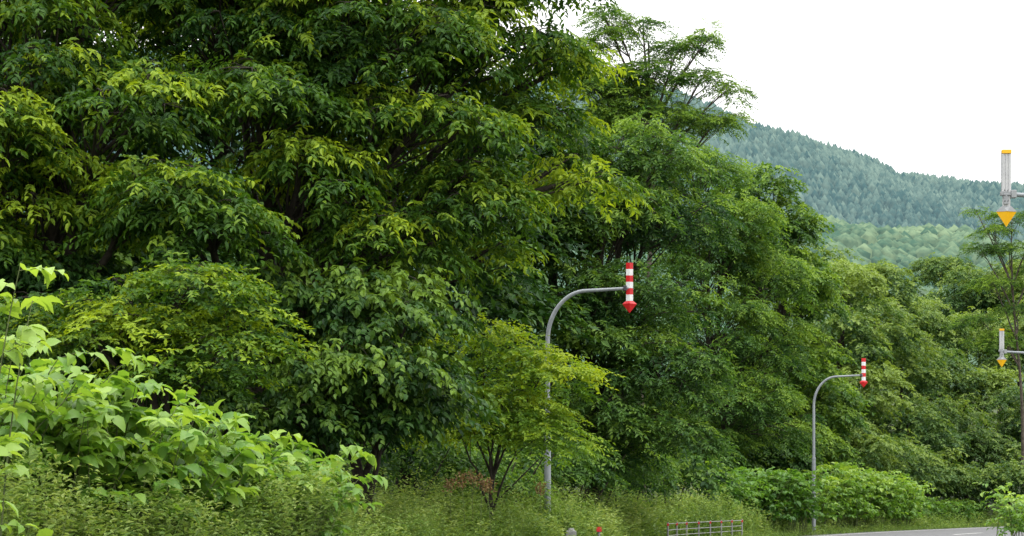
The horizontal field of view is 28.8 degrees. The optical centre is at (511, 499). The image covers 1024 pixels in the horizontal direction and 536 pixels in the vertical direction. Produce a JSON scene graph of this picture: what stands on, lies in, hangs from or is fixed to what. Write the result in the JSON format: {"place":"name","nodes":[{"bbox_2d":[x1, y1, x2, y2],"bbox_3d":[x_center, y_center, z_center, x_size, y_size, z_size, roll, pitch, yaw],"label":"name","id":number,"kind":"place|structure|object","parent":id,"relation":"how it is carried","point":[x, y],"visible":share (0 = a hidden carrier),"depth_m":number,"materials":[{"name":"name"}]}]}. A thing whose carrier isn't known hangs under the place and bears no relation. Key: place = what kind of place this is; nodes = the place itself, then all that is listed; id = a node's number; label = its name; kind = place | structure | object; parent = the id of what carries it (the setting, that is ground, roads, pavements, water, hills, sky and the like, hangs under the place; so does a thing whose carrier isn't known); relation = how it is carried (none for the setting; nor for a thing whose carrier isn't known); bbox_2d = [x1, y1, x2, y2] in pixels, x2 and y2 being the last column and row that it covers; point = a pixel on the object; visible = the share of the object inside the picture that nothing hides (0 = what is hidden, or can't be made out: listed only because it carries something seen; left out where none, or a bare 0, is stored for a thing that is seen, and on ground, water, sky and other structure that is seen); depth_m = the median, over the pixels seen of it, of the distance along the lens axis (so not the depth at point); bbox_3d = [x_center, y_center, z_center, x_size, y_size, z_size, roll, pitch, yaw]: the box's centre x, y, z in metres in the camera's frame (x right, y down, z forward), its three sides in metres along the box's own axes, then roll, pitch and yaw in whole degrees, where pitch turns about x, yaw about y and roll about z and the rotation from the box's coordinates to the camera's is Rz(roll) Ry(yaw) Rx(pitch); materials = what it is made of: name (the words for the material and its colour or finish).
{"place":"outdoors","nodes":[
{"label":"outdoors","id":0,"kind":"place"},
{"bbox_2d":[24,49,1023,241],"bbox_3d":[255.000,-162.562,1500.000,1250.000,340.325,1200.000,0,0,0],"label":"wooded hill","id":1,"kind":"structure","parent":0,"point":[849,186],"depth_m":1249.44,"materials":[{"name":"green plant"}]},
{"bbox_2d":[60,0,1023,184],"label":"sky","id":2,"kind":"structure","parent":0,"point":[936,87],"materials":[{"name":"white"}]},
{"bbox_2d":[137,213,1023,394],"bbox_3d":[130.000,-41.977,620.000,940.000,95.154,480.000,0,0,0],"label":"wooded hillside","id":3,"kind":"structure","parent":0,"point":[900,246],"depth_m":525.64,"materials":[{"name":"green plant"}]},
{"bbox_2d":[199,390,1020,535],"bbox_3d":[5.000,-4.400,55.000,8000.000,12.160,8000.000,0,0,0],"label":"ground","id":4,"kind":"structure","parent":0,"point":[990,503],"depth_m":88.74,"materials":[{"name":"green plant"}]},
{"bbox_2d":[0,261,68,535],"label":"knotweed plant","id":5,"kind":"object","parent":4,"relation":"on","point":[10,442],"visible":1,"depth_m":16.79,"materials":[{"name":"green plant"}]},
{"bbox_2d":[1,0,247,374],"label":"broadleaf tree","id":6,"kind":"object","parent":4,"relation":"on","point":[127,179],"visible":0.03,"depth_m":42.29,"materials":[{"name":"green plant"}]},
{"bbox_2d":[0,238,261,441],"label":"linden tree","id":7,"kind":"object","parent":4,"relation":"on","point":[83,267],"visible":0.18,"depth_m":29.74,"materials":[{"name":"green plant"}]},
{"bbox_2d":[0,335,264,535],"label":"knotweed thicket","id":8,"kind":"object","parent":4,"relation":"on","point":[83,420],"visible":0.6,"depth_m":20.03,"materials":[{"name":"green plant"}]},
{"bbox_2d":[0,0,302,334],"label":"walnut tree","id":9,"kind":"object","parent":4,"relation":"on","point":[31,124],"visible":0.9,"depth_m":29.93,"materials":[{"name":"green plant"}]},
{"bbox_2d":[0,251,327,426],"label":"walnut tree","id":10,"kind":"object","parent":4,"relation":"on","point":[139,331],"visible":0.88,"depth_m":27.40,"materials":[{"name":"green plant"}]},
{"bbox_2d":[0,439,375,535],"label":"roadside weeds","id":11,"kind":"object","parent":4,"relation":"on","point":[268,522],"visible":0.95,"depth_m":19.97,"materials":[{"name":"green plant"}]},
{"bbox_2d":[55,5,429,436],"bbox_3d":[-5.982,-7.278,45.350,9.784,14.866,11.239,0,0,24],"label":"broadleaf tree","id":12,"kind":"object","parent":4,"relation":"on","point":[221,150],"visible":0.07,"depth_m":43.37,"materials":[{"name":"green plant"}]},
{"bbox_2d":[114,412,387,535],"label":"knotweed thicket","id":13,"kind":"object","parent":4,"relation":"on","point":[290,451],"visible":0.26,"depth_m":23.21,"materials":[{"name":"green plant"}]},
{"bbox_2d":[188,249,508,520],"bbox_3d":[-2.490,-1.303,30.679,4.894,5.278,4.267,0,0,0],"label":"linden tree","id":14,"kind":"object","parent":4,"relation":"on","point":[394,386],"visible":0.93,"depth_m":30.00,"materials":[{"name":"green plant"}]},
{"bbox_2d":[54,0,654,443],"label":"walnut tree","id":15,"kind":"object","parent":4,"relation":"on","point":[294,62],"visible":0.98,"depth_m":31.90,"materials":[{"name":"green plant"}]},
{"bbox_2d":[210,17,566,505],"bbox_3d":[-2.781,-5.489,45.325,7.668,12.752,9.305,0,0,-37],"label":"broadleaf tree","id":16,"kind":"object","parent":4,"relation":"on","point":[488,291],"visible":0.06,"depth_m":44.62,"materials":[{"name":"green plant"}]},
{"bbox_2d":[324,458,643,535],"bbox_3d":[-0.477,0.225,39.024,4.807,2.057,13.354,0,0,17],"label":"roadside weeds","id":17,"kind":"object","parent":4,"relation":"on","point":[518,527],"visible":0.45,"depth_m":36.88,"materials":[{"name":"green plant"}]},
{"bbox_2d":[441,468,546,535],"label":"dock plant","id":18,"kind":"object","parent":4,"relation":"on","point":[482,482],"visible":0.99,"depth_m":33.30,"materials":[{"name":"brown plant"}]},
{"bbox_2d":[388,60,614,490],"bbox_3d":[-0.612,-4.797,47.337,6.621,11.973,8.318,0,0,0],"label":"broadleaf tree","id":19,"kind":"object","parent":4,"relation":"on","point":[540,320],"visible":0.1,"depth_m":47.18,"materials":[{"name":"green plant"}]},
{"bbox_2d":[391,312,625,522],"bbox_3d":[-0.103,-1.031,35.826,4.353,4.692,3.506,0,0,28],"label":"maple tree","id":20,"kind":"object","parent":4,"relation":"on","point":[530,360],"visible":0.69,"depth_m":35.31,"materials":[{"name":"green plant"}]},
{"bbox_2d":[478,491,612,535],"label":"roadside weeds","id":21,"kind":"object","parent":4,"relation":"on","point":[553,521],"visible":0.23,"depth_m":38.58,"materials":[{"name":"green plant"}]},
{"bbox_2d":[241,359,866,523],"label":"understory shrubs","id":22,"kind":"object","parent":4,"relation":"on","point":[431,455],"visible":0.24,"depth_m":46.95,"materials":[{"name":"green plant"}]},
{"bbox_2d":[566,528,575,535],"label":"roadside control box","id":23,"kind":"object","parent":4,"relation":"on","point":[571,531],"visible":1,"depth_m":38.53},
{"bbox_2d":[544,263,635,522],"bbox_3d":[1.515,-1.701,39.600,1.935,6.002,0.320,0,0,0],"label":"snow pole road marker","id":24,"kind":"object","parent":4,"relation":"on","point":[629,304],"visible":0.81,"depth_m":39.57,"materials":[{"name":"metal"}]},
{"bbox_2d":[596,527,601,535],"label":"roadside reflector post","id":25,"kind":"object","parent":4,"relation":"on","point":[598,530],"visible":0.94,"depth_m":40.95,"materials":[{"name":"red plastic"}]},
{"bbox_2d":[467,106,754,507],"bbox_3d":[2.267,-4.307,49.717,7.508,11.275,7.319,0,0,0],"label":"locust tree","id":26,"kind":"object","parent":4,"relation":"on","point":[611,317],"visible":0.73,"depth_m":48.49,"materials":[{"name":"green plant"}]},
{"bbox_2d":[476,475,802,535],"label":"roadside weeds","id":27,"kind":"object","parent":4,"relation":"on","point":[640,517],"visible":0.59,"depth_m":54.81,"materials":[{"name":"green plant"}]},
{"bbox_2d":[533,3,759,500],"bbox_3d":[4.012,-6.868,60.158,7.068,16.151,4.027,0,0,0],"label":"locust tree","id":28,"kind":"object","parent":4,"relation":"on","point":[612,105],"visible":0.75,"depth_m":59.59,"materials":[{"name":"green plant"}]},
{"bbox_2d":[667,519,742,535],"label":"guard fence","id":29,"kind":"object","parent":4,"relation":"on","point":[709,527],"visible":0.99,"depth_m":54.74,"materials":[{"name":"grey metal"}]},
{"bbox_2d":[633,138,828,506],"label":"locust tree","id":30,"kind":"object","parent":4,"relation":"on","point":[751,407],"visible":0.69,"depth_m":69.31,"materials":[{"name":"green plant"}]},
{"bbox_2d":[705,466,829,535],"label":"knotweed thicket","id":31,"kind":"object","parent":4,"relation":"on","point":[777,486],"visible":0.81,"depth_m":64.70,"materials":[{"name":"green plant"}]},
{"bbox_2d":[687,161,875,476],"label":"broadleaf tree","id":32,"kind":"object","parent":4,"relation":"on","point":[800,226],"visible":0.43,"depth_m":76.35,"materials":[{"name":"green plant"}]},
{"bbox_2d":[648,520,1010,535],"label":"grass verge","id":33,"kind":"object","parent":4,"relation":"on","point":[874,529],"depth_m":70.71,"materials":[{"name":"green plant"}]},
{"bbox_2d":[812,358,867,530],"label":"snow pole road marker","id":34,"kind":"object","parent":4,"relation":"on","point":[863,382],"visible":0.81,"depth_m":67.77,"materials":[{"name":"metal"}]},
{"bbox_2d":[801,460,936,531],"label":"knotweed thicket","id":35,"kind":"object","parent":4,"relation":"on","point":[846,494],"visible":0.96,"depth_m":74.36,"materials":[{"name":"green plant"}]},
{"bbox_2d":[762,506,1019,534],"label":"roadside weeds","id":36,"kind":"object","parent":4,"relation":"on","point":[923,520],"visible":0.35,"depth_m":80.12,"materials":[{"name":"green plant"}]},
{"bbox_2d":[776,243,1023,522],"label":"distant trees","id":37,"kind":"object","parent":4,"relation":"on","point":[940,456],"visible":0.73,"depth_m":93.44,"materials":[{"name":"green plant"}]},
{"bbox_2d":[911,492,989,524],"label":"roadside shrub","id":38,"kind":"object","parent":4,"relation":"on","point":[945,506],"visible":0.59,"depth_m":88.17,"materials":[{"name":"green plant"}]},
{"bbox_2d":[947,206,1023,512],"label":"elm tree","id":39,"kind":"object","parent":4,"relation":"on","point":[985,282],"visible":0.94,"depth_m":94.91,"materials":[{"name":"green plant"}]},
{"bbox_2d":[972,482,1023,535],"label":"roadside shrub","id":40,"kind":"object","parent":4,"relation":"on","point":[1015,524],"visible":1,"depth_m":51.67,"materials":[{"name":"green plant"}]},
{"bbox_2d":[996,149,1023,226],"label":"snow pole road marker","id":41,"kind":"object","parent":4,"relation":"on","point":[1006,211],"visible":1,"depth_m":25.78,"materials":[{"name":"metal"}]},
{"bbox_2d":[997,329,1023,366],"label":"snow pole road marker","id":42,"kind":"object","parent":4,"relation":"on","point":[1001,359],"visible":1,"depth_m":51.68,"materials":[{"name":"metal"}]},
{"bbox_2d":[811,526,1023,535],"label":"road","id":43,"kind":"structure","parent":0,"point":[978,531],"depth_m":68.93,"materials":[{"name":"grey asphalt"}]},
{"bbox_2d":[827,527,990,535],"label":"road edge line","id":44,"kind":"object","parent":43,"relation":"on","point":[898,531],"visible":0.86,"depth_m":72.89,"materials":[{"name":"paint"}]}
]}

